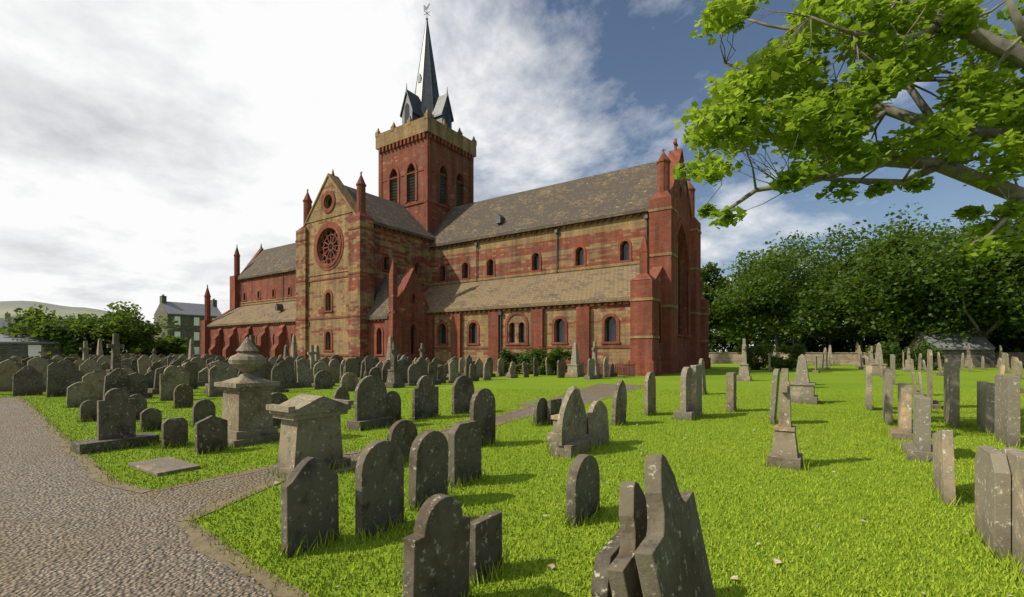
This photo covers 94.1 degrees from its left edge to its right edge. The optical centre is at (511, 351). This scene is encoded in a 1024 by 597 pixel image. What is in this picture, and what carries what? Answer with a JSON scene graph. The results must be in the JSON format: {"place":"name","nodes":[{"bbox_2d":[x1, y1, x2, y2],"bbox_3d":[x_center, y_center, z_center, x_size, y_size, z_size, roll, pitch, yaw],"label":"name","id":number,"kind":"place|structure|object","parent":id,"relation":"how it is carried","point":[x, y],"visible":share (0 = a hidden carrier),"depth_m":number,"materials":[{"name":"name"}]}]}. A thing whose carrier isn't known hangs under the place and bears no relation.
{"place":"outdoors","nodes":[
{"label":"outdoors","id":0,"kind":"place"},
{"bbox_2d":[0,301,147,324],"bbox_3d":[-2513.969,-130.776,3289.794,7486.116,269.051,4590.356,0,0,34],"label":"hills","id":1,"kind":"structure","parent":0,"point":[10,306],"depth_m":1645.64,"materials":[{"name":"green plant"}]},
{"bbox_2d":[0,384,643,596],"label":"edging","id":2,"kind":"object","parent":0,"point":[199,542],"depth_m":4.99,"materials":[{"name":"grey stone"}]},
{"bbox_2d":[0,363,1023,596],"bbox_3d":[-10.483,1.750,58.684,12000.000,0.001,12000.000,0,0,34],"label":"ground","id":3,"kind":"structure","parent":0,"point":[843,377],"depth_m":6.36,"materials":[{"name":"green plant"}]},
{"bbox_2d":[0,312,11,333],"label":"house","id":4,"kind":"structure","parent":3,"relation":"on","point":[7,315],"depth_m":106.27,"materials":[{"name":"stone"}]},
{"bbox_2d":[0,324,71,356],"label":"shed","id":5,"kind":"structure","parent":3,"relation":"on","point":[9,346],"depth_m":54.84,"materials":[{"name":"stone"}]},
{"bbox_2d":[0,301,179,357],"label":"tree","id":6,"kind":"object","parent":3,"relation":"on","point":[127,327],"visible":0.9,"depth_m":58.94,"materials":[{"name":"green plant"}]},
{"bbox_2d":[125,332,188,356],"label":"bush","id":7,"kind":"object","parent":3,"relation":"on","point":[171,344],"visible":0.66,"depth_m":74.70,"materials":[{"name":"green plant"}]},
{"bbox_2d":[154,294,221,358],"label":"house","id":8,"kind":"structure","parent":3,"relation":"on","point":[189,317],"depth_m":108.33,"materials":[{"name":"stone"}]},
{"bbox_2d":[211,248,263,320],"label":"coping","id":9,"kind":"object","parent":3,"relation":"on","point":[255,256],"depth_m":78.86,"materials":[{"name":"red stone"}]},
{"bbox_2d":[209,323,295,357],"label":"aisle wall","id":10,"kind":"structure","parent":3,"relation":"on","point":[273,328],"depth_m":64.92,"materials":[{"name":"red stone"}]},
{"bbox_2d":[239,272,295,306],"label":"choir wall","id":11,"kind":"structure","parent":3,"relation":"on","point":[264,286],"depth_m":72.01,"materials":[{"name":"red stone"}]},
{"bbox_2d":[0,384,643,596],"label":"paths","id":12,"kind":"structure","parent":3,"relation":"on","point":[69,527],"depth_m":4.70,"materials":[{"name":"grey gravel"}]},
{"bbox_2d":[305,177,353,359],"bbox_3d":[-17.942,-7.550,47.733,9.200,19.800,1.000,0,0,34],"label":"transept","id":13,"kind":"object","parent":3,"relation":"on","point":[338,288],"visible":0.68,"depth_m":47.43,"materials":[{"name":"brown stone"}]},
{"bbox_2d":[296,215,373,359],"bbox_3d":[-16.993,-5.150,56.675,67.900,15.000,17.450,0,0,34],"label":"buttress","id":14,"kind":"object","parent":3,"relation":"on","point":[360,258],"visible":0.27,"depth_m":44.92,"materials":[{"name":"stone"}]},
{"bbox_2d":[0,334,714,596],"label":"gravestones","id":15,"kind":"object","parent":3,"relation":"on","point":[654,546],"visible":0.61,"depth_m":4.81,"materials":[{"name":"grey stone"}]},
{"bbox_2d":[368,321,384,362],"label":"chapel","id":16,"kind":"structure","parent":3,"relation":"on","point":[372,325],"depth_m":44.45,"materials":[{"name":"red stone"}]},
{"bbox_2d":[374,226,431,293],"bbox_3d":[-11.640,-5.050,49.702,1.000,14.800,9.350,0,0,34],"label":"transept","id":17,"kind":"object","parent":3,"relation":"on","point":[405,253],"visible":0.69,"depth_m":49.16,"materials":[{"name":"stone"}]},
{"bbox_2d":[395,271,429,360],"bbox_3d":[-9.673,-2.650,45.306,0.800,10.000,5.000,0,0,34],"label":"porch","id":18,"kind":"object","parent":3,"relation":"on","point":[407,308],"depth_m":45.21,"materials":[{"name":"red stone"}]},
{"bbox_2d":[208,158,690,358],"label":"red trim","id":19,"kind":"structure","parent":3,"relation":"on","point":[332,264],"depth_m":46.24,"materials":[{"name":"red stone"}]},
{"bbox_2d":[200,132,710,375],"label":"church","id":20,"kind":"structure","parent":3,"relation":"on","point":[644,320],"depth_m":42.11,"materials":[{"name":"red stone"}]},
{"bbox_2d":[207,264,650,326],"bbox_3d":[-13.996,-5.500,61.076,67.900,3.500,17.500,0,0,34],"label":"aisle roof","id":21,"kind":"object","parent":20,"relation":"attached to","point":[611,284],"visible":0.38,"depth_m":43.31,"materials":[{"name":"beige stone"}]},
{"bbox_2d":[237,161,656,319],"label":"roof","id":22,"kind":"structure","parent":20,"relation":"on","point":[623,192],"depth_m":47.25,"materials":[{"name":"grey stone"}]},
{"bbox_2d":[302,109,476,227],"bbox_3d":[-13.154,-19.650,54.762,9.400,14.700,18.210,0,0,34],"label":"stone coping","id":23,"kind":"object","parent":22,"relation":"on","point":[344,192],"visible":0.53,"depth_m":47.55,"materials":[{"name":"beige stone"}]},
{"bbox_2d":[382,134,469,232],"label":"tower","id":24,"kind":"structure","parent":22,"relation":"on","point":[399,157],"depth_m":55.28,"materials":[{"name":"red stone"}]},
{"bbox_2d":[376,117,475,156],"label":"parapet","id":25,"kind":"structure","parent":24,"relation":"on","point":[421,125],"depth_m":55.29,"materials":[{"name":"beige stone"}]},
{"bbox_2d":[400,20,453,128],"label":"spire","id":26,"kind":"structure","parent":25,"relation":"on","point":[423,99],"depth_m":57.28,"materials":[{"name":"grey metal"}]},
{"bbox_2d":[423,3,429,19],"bbox_3d":[-10.524,-41.750,58.712,0.835,2.200,0.819,0,0,-10],"label":"weather vane","id":27,"kind":"object","parent":26,"relation":"on","point":[425,7],"visible":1,"depth_m":58.70,"materials":[{"name":"grey metal"}]},
{"bbox_2d":[391,170,461,205],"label":"louvres","id":28,"kind":"object","parent":24,"relation":"on","point":[412,190],"visible":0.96,"depth_m":55.73,"materials":[{"name":"wood"}]},
{"bbox_2d":[239,206,709,341],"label":"yellow trim","id":29,"kind":"structure","parent":22,"relation":"attached to","point":[587,268],"depth_m":44.03,"materials":[{"name":"beige stone"}]},
{"bbox_2d":[275,214,648,357],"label":"downpipes","id":30,"kind":"object","parent":3,"relation":"on","point":[500,219],"visible":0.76,"depth_m":47.99,"materials":[{"name":"metal"}]},
{"bbox_2d":[322,103,679,353],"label":"windows","id":31,"kind":"structure","parent":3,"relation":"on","point":[611,329],"depth_m":44.08,"materials":[{"name":"grey"}]},
{"bbox_2d":[0,334,1023,477],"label":"graves","id":32,"kind":"object","parent":3,"relation":"on","point":[310,425],"visible":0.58,"depth_m":9.16,"materials":[{"name":"grey stone"}]},
{"bbox_2d":[432,301,629,363],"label":"aisle wall","id":33,"kind":"structure","parent":3,"relation":"on","point":[615,355],"depth_m":39.33,"materials":[{"name":"yellow stone"}]},
{"bbox_2d":[495,345,571,374],"bbox_3d":[1.805,0.713,36.769,6.275,2.367,3.121,0,0,34],"label":"shrub","id":34,"kind":"object","parent":3,"relation":"on","point":[555,355],"visible":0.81,"depth_m":35.92,"materials":[{"name":"green plant"}]},
{"bbox_2d":[432,212,648,285],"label":"clerestory wall","id":35,"kind":"structure","parent":3,"relation":"on","point":[599,242],"depth_m":44.62,"materials":[{"name":"stone"}]},
{"bbox_2d":[77,352,1023,366],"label":"boundary wall","id":36,"kind":"structure","parent":3,"relation":"on","point":[844,358],"depth_m":63.95,"materials":[{"name":"beige stone"}]},
{"bbox_2d":[128,339,1023,573],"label":"gravestones","id":37,"kind":"object","parent":3,"relation":"on","point":[999,498],"visible":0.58,"depth_m":8.71,"materials":[{"name":"beige stone"}]},
{"bbox_2d":[580,362,634,377],"bbox_3d":[6.279,1.240,33.110,3.928,1.020,2.228,0,0,34],"label":"railing","id":38,"kind":"object","parent":3,"relation":"on","point":[619,365],"visible":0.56,"depth_m":31.90,"materials":[{"name":"grey metal"}]},
{"bbox_2d":[270,410,1012,595],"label":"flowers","id":39,"kind":"object","parent":3,"relation":"on","point":[552,565],"visible":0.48,"depth_m":3.91,"materials":[{"name":"plant"}]},
{"bbox_2d":[650,266,662,373],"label":"buttress","id":40,"kind":"structure","parent":3,"relation":"on","point":[656,273],"depth_m":37.24,"materials":[{"name":"red stone"}]},
{"bbox_2d":[672,155,690,371],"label":"wall","id":41,"kind":"structure","parent":3,"relation":"on","point":[679,193],"depth_m":43.07,"materials":[{"name":"red stone"}]},
{"bbox_2d":[701,261,732,333],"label":"tree","id":42,"kind":"object","parent":3,"relation":"on","point":[710,272],"visible":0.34,"depth_m":77.21,"materials":[{"name":"green plant"}]},
{"bbox_2d":[716,272,802,350],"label":"tree","id":43,"kind":"object","parent":3,"relation":"on","point":[747,337],"visible":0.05,"depth_m":81.64,"materials":[{"name":"green plant"}]},
{"bbox_2d":[736,343,806,370],"bbox_3d":[24.218,0.579,44.833,6.040,2.781,3.636,0,0,34],"label":"shrub","id":44,"kind":"object","parent":3,"relation":"on","point":[794,352],"visible":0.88,"depth_m":44.10,"materials":[{"name":"green plant"}]},
{"bbox_2d":[704,241,855,351],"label":"tree","id":45,"kind":"object","parent":3,"relation":"on","point":[759,297],"visible":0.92,"depth_m":69.40,"materials":[{"name":"green plant"}]},
{"bbox_2d":[718,230,859,345],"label":"tree","id":46,"kind":"object","parent":3,"relation":"on","point":[780,244],"visible":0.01,"depth_m":86.38,"materials":[{"name":"green plant"}]},
{"bbox_2d":[741,223,937,350],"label":"tree","id":47,"kind":"object","parent":3,"relation":"on","point":[811,256],"visible":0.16,"depth_m":75.15,"materials":[{"name":"green plant"}]},
{"bbox_2d":[801,253,888,351],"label":"tree","id":48,"kind":"object","parent":3,"relation":"on","point":[850,259],"visible":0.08,"depth_m":67.99,"materials":[{"name":"green plant"}]},
{"bbox_2d":[672,0,1023,262],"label":"sycamore","id":49,"kind":"object","parent":3,"relation":"on","point":[845,116],"visible":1,"depth_m":9.12,"materials":[{"name":"green plant"}]},
{"bbox_2d":[709,323,1023,352],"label":"hedge","id":50,"kind":"object","parent":3,"relation":"on","point":[1008,344],"visible":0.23,"depth_m":94.23,"materials":[{"name":"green plant"}]},
{"bbox_2d":[865,340,943,369],"bbox_3d":[38.000,0.465,46.219,6.055,3.093,3.934,0,0,34],"label":"shrub","id":51,"kind":"object","parent":3,"relation":"on","point":[895,348],"visible":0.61,"depth_m":45.72,"materials":[{"name":"green plant"}]},
{"bbox_2d":[820,220,996,355],"bbox_3d":[47.112,-6.795,58.671,16.552,17.713,16.420,0,0,0],"label":"tree","id":52,"kind":"object","parent":3,"relation":"on","point":[849,286],"visible":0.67,"depth_m":55.86,"materials":[{"name":"green plant"}]},
{"bbox_2d":[848,202,1013,335],"bbox_3d":[56.301,-9.020,61.930,19.405,22.151,22.549,0,0,19],"label":"tree","id":53,"kind":"object","parent":3,"relation":"on","point":[943,234],"visible":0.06,"depth_m":63.09,"materials":[{"name":"green plant"}]},
{"bbox_2d":[849,215,1023,348],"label":"tree","id":54,"kind":"object","parent":3,"relation":"on","point":[973,320],"visible":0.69,"depth_m":50.76,"materials":[{"name":"green plant"}]},
{"bbox_2d":[909,331,994,367],"bbox_3d":[49.548,-0.110,54.000,6.000,4.320,4.800,0,0,14],"label":"hut","id":55,"kind":"object","parent":3,"relation":"on","point":[980,347],"visible":0.48,"depth_m":52.09,"materials":[{"name":"stone"}]},
{"bbox_2d":[963,213,1023,336],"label":"tree","id":56,"kind":"object","parent":3,"relation":"on","point":[1010,233],"visible":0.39,"depth_m":48.77,"materials":[{"name":"green plant"}]},
{"bbox_2d":[978,224,1023,326],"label":"tree","id":57,"kind":"object","parent":3,"relation":"on","point":[1006,324],"visible":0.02,"depth_m":54.26,"materials":[{"name":"green plant"}]},
{"bbox_2d":[0,0,1023,351],"label":"sky","id":58,"kind":"structure","parent":0,"point":[143,142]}
]}

